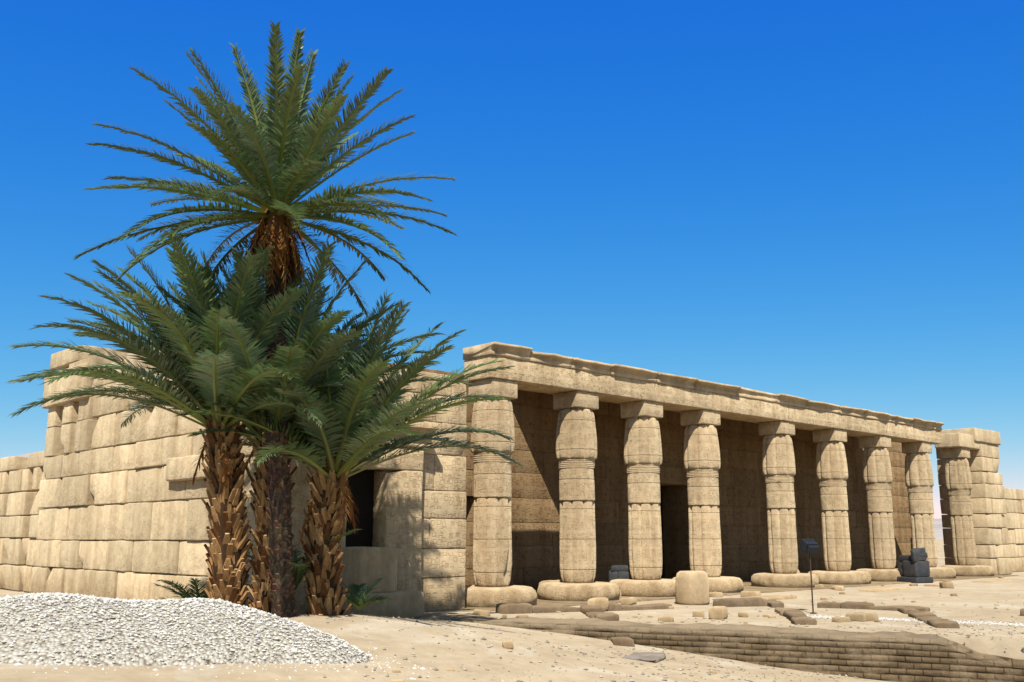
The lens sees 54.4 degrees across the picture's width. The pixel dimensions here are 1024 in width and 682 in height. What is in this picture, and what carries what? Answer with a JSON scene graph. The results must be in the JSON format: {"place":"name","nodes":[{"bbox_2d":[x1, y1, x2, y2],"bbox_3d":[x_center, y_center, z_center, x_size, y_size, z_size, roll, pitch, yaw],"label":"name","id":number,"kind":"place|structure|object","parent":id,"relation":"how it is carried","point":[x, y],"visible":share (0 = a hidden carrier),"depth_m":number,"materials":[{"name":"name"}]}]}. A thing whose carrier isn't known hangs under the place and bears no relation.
{"place":"outdoors","nodes":[
{"label":"outdoors","id":0,"kind":"place"},
{"bbox_2d":[0,451,48,591],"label":"wall","id":1,"kind":"structure","parent":0,"point":[21,478],"depth_m":40.53,"materials":[{"name":"stone"}]},
{"bbox_2d":[18,451,942,538],"bbox_3d":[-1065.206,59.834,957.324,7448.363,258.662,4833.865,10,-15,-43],"label":"distant hills","id":2,"kind":"structure","parent":0,"point":[938,529],"depth_m":2522.27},
{"bbox_2d":[0,539,1023,681],"bbox_3d":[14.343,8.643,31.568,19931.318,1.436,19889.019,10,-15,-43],"label":"ground","id":3,"kind":"structure","parent":0,"point":[381,633],"depth_m":20.56,"materials":[{"name":"beige sand"}]},
{"bbox_2d":[30,345,311,599],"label":"wall","id":4,"kind":"structure","parent":3,"relation":"on","point":[123,514],"depth_m":32.98,"materials":[{"name":"stone"}]},
{"bbox_2d":[0,595,370,665],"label":"gravel pile","id":5,"kind":"object","parent":3,"relation":"on","point":[51,642],"visible":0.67,"depth_m":14.91,"materials":[{"name":"white gravel"}]},
{"bbox_2d":[153,578,250,599],"bbox_3d":[-7.843,6.328,24.765,2.607,0.963,2.581,1,-11,-5],"label":"small plant","id":6,"kind":"object","parent":3,"relation":"on","point":[184,594],"visible":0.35,"depth_m":24.28,"materials":[{"name":"green plant"}]},
{"bbox_2d":[0,592,429,679],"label":"gravel chips","id":7,"kind":"object","parent":3,"relation":"on","point":[8,600],"visible":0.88,"depth_m":15.56,"materials":[{"name":"gravel"}]},
{"bbox_2d":[199,414,252,605],"bbox_3d":[-6.147,3.759,21.473,1.130,4.951,1.845,-2,-11,12],"label":"palm trunk","id":8,"kind":"object","parent":3,"relation":"on","point":[227,549],"visible":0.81,"depth_m":21.17,"materials":[{"name":"brown plant"}]},
{"bbox_2d":[6,229,389,428],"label":"palm fronds","id":9,"kind":"object","parent":8,"relation":"attached to","point":[215,377],"visible":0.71,"depth_m":20.12,"materials":[{"name":"green plant"}]},
{"bbox_2d":[191,435,256,494],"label":"dead palm fronds","id":10,"kind":"object","parent":8,"relation":"attached to","point":[225,460],"visible":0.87,"depth_m":21.14,"materials":[{"name":"brown plant"}]},
{"bbox_2d":[73,20,457,616],"bbox_3d":[-5.060,-0.154,20.735,7.813,12.161,7.556,10,-15,-43],"label":"tall palm","id":11,"kind":"object","parent":3,"relation":"on","point":[277,157],"depth_m":20.56,"materials":[{"name":"green plant"}]},
{"bbox_2d":[244,209,311,290],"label":"dead palm fronds","id":12,"kind":"object","parent":11,"relation":"attached to","point":[276,231],"visible":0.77,"depth_m":20.92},
{"bbox_2d":[246,419,297,612],"bbox_3d":[-5.254,3.998,21.682,1.105,4.506,1.614,0,-11,-1],"label":"palm trunk","id":13,"kind":"object","parent":3,"relation":"on","point":[259,590],"visible":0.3,"depth_m":21.45,"materials":[{"name":"brown plant"}]},
{"bbox_2d":[50,238,473,444],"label":"palm fronds","id":14,"kind":"object","parent":13,"relation":"attached to","point":[290,354],"visible":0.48,"depth_m":20.51,"materials":[{"name":"green plant"}]},
{"bbox_2d":[242,445,289,474],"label":"dead palm fronds","id":15,"kind":"object","parent":13,"relation":"attached to","point":[250,456],"visible":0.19,"depth_m":21.65,"materials":[{"name":"brown plant"}]},
{"bbox_2d":[246,497,358,589],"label":"palm shoots","id":16,"kind":"object","parent":3,"relation":"on","point":[300,571],"visible":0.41,"depth_m":21.71,"materials":[{"name":"green plant"}]},
{"bbox_2d":[298,454,351,615],"bbox_3d":[-4.060,4.404,22.023,1.214,3.942,1.535,-2,-11,8],"label":"palm trunk","id":17,"kind":"object","parent":3,"relation":"on","point":[326,596],"visible":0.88,"depth_m":21.69,"materials":[{"name":"brown plant"}]},
{"bbox_2d":[298,472,360,544],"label":"dead palm fronds","id":18,"kind":"object","parent":17,"relation":"attached to","point":[348,494],"visible":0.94,"depth_m":21.64,"materials":[{"name":"brown plant"}]},
{"bbox_2d":[174,288,527,477],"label":"palm fronds","id":19,"kind":"object","parent":17,"relation":"attached to","point":[360,428],"visible":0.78,"depth_m":21.07,"materials":[{"name":"green plant"}]},
{"bbox_2d":[244,369,466,613],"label":"wing wall","id":20,"kind":"structure","parent":3,"relation":"on","point":[443,523],"depth_m":29.45,"materials":[{"name":"stone"}]},
{"bbox_2d":[345,469,377,546],"bbox_3d":[-6.378,5.805,29.604,2.305,4.672,5.750,10,-15,-43],"label":"doorway","id":21,"kind":"structure","parent":3,"relation":"on","point":[361,485],"depth_m":27.89,"materials":[{"name":"grey"}]},
{"bbox_2d":[342,577,388,609],"bbox_3d":[-3.486,5.734,22.631,1.260,0.740,1.407,10,-15,-43],"label":"small plant","id":22,"kind":"object","parent":3,"relation":"on","point":[357,602],"visible":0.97,"depth_m":22.59,"materials":[{"name":"green plant"}]},
{"bbox_2d":[341,547,424,618],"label":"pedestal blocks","id":23,"kind":"structure","parent":3,"relation":"on","point":[367,565],"depth_m":25.85,"materials":[{"name":"stone"}]},
{"bbox_2d":[337,421,438,591],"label":"gate","id":24,"kind":"structure","parent":3,"relation":"on","point":[397,516],"depth_m":28.07,"materials":[{"name":"stone"}]},
{"bbox_2d":[445,486,664,578],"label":"interior door","id":25,"kind":"structure","parent":3,"relation":"on","point":[661,510],"depth_m":46.97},
{"bbox_2d":[622,652,665,662],"bbox_3d":[2.849,6.807,21.387,0.776,0.162,1.227,-4,-12,19],"label":"flat slab","id":26,"kind":"object","parent":3,"relation":"on","point":[654,657],"depth_m":21.20,"materials":[{"name":"grey stone"}]},
{"bbox_2d":[387,363,911,591],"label":"portico wall","id":27,"kind":"structure","parent":3,"relation":"on","point":[535,511],"depth_m":46.10,"materials":[{"name":"stone"}]},
{"bbox_2d":[518,389,855,436],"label":"roof slabs","id":28,"kind":"structure","parent":27,"relation":"on","point":[665,410],"depth_m":45.93,"materials":[{"name":"stone"}]},
{"bbox_2d":[323,591,1023,681],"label":"pebbles","id":29,"kind":"object","parent":3,"relation":"on","point":[1010,623],"visible":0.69,"depth_m":21.71,"materials":[{"name":"stone"}]},
{"bbox_2d":[675,571,709,604],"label":"stone block","id":30,"kind":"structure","parent":3,"relation":"on","point":[691,587],"depth_m":31.80,"materials":[{"name":"stone"}]},
{"bbox_2d":[390,570,1023,681],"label":"rubble","id":31,"kind":"object","parent":3,"relation":"on","point":[718,612],"visible":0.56,"depth_m":26.97,"materials":[{"name":"stone"}]},
{"bbox_2d":[414,612,1023,681],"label":"mud brick wall","id":32,"kind":"structure","parent":3,"relation":"on","point":[897,656],"depth_m":21.92,"materials":[{"name":"brown brick"}]},
{"bbox_2d":[459,575,1018,611],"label":"portico floor","id":33,"kind":"structure","parent":3,"relation":"on","point":[748,586],"depth_m":40.23,"materials":[{"name":"stone"}]},
{"bbox_2d":[609,562,631,581],"bbox_3d":[4.204,8.879,37.606,1.312,1.370,0.921,-5,-12,25],"label":"statue fragment","id":34,"kind":"object","parent":33,"relation":"on","point":[619,571],"visible":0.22,"depth_m":37.38,"materials":[{"name":"stone"}]},
{"bbox_2d":[465,378,993,606],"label":"columns","id":35,"kind":"structure","parent":33,"relation":"on","point":[576,445],"depth_m":38.86,"materials":[{"name":"stone"}]},
{"bbox_2d":[464,355,941,444],"bbox_3d":[10.960,3.130,43.663,33.411,0.738,1.338,10,-15,-43],"label":"architrave","id":36,"kind":"object","parent":35,"relation":"on","point":[537,377],"visible":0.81,"depth_m":38.82,"materials":[{"name":"stone"}]},
{"bbox_2d":[463,342,943,430],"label":"cornice","id":37,"kind":"structure","parent":36,"relation":"on","point":[519,352],"depth_m":38.23,"materials":[{"name":"stone"}]},
{"bbox_2d":[897,547,933,582],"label":"statue fragment","id":38,"kind":"object","parent":33,"relation":"on","point":[914,567],"visible":0.98,"depth_m":47.16,"materials":[{"name":"stone"}]},
{"bbox_2d":[496,597,1023,646],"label":"stone foundation remains","id":39,"kind":"object","parent":3,"relation":"on","point":[800,617],"visible":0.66,"depth_m":28.40,"materials":[{"name":"beige stone"}]},
{"bbox_2d":[798,539,818,613],"bbox_3d":[8.511,6.705,28.298,0.460,2.122,0.446,5,-12,-24],"label":"floodlight","id":40,"kind":"object","parent":3,"relation":"on","point":[809,546],"visible":0.96,"depth_m":28.32,"materials":[{"name":"grey metal"}]},
{"bbox_2d":[744,580,1018,599],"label":"stone slabs","id":41,"kind":"structure","parent":3,"relation":"on","point":[785,597],"depth_m":40.01,"materials":[{"name":"stone"}]},
{"bbox_2d":[933,428,1023,574],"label":"wall","id":42,"kind":"structure","parent":3,"relation":"on","point":[998,515],"depth_m":58.10,"materials":[{"name":"stone"}]},
{"bbox_2d":[0,0,1023,517],"label":"sky","id":43,"kind":"structure","parent":0,"point":[814,200],"materials":[{"name":"blue"}]}
]}

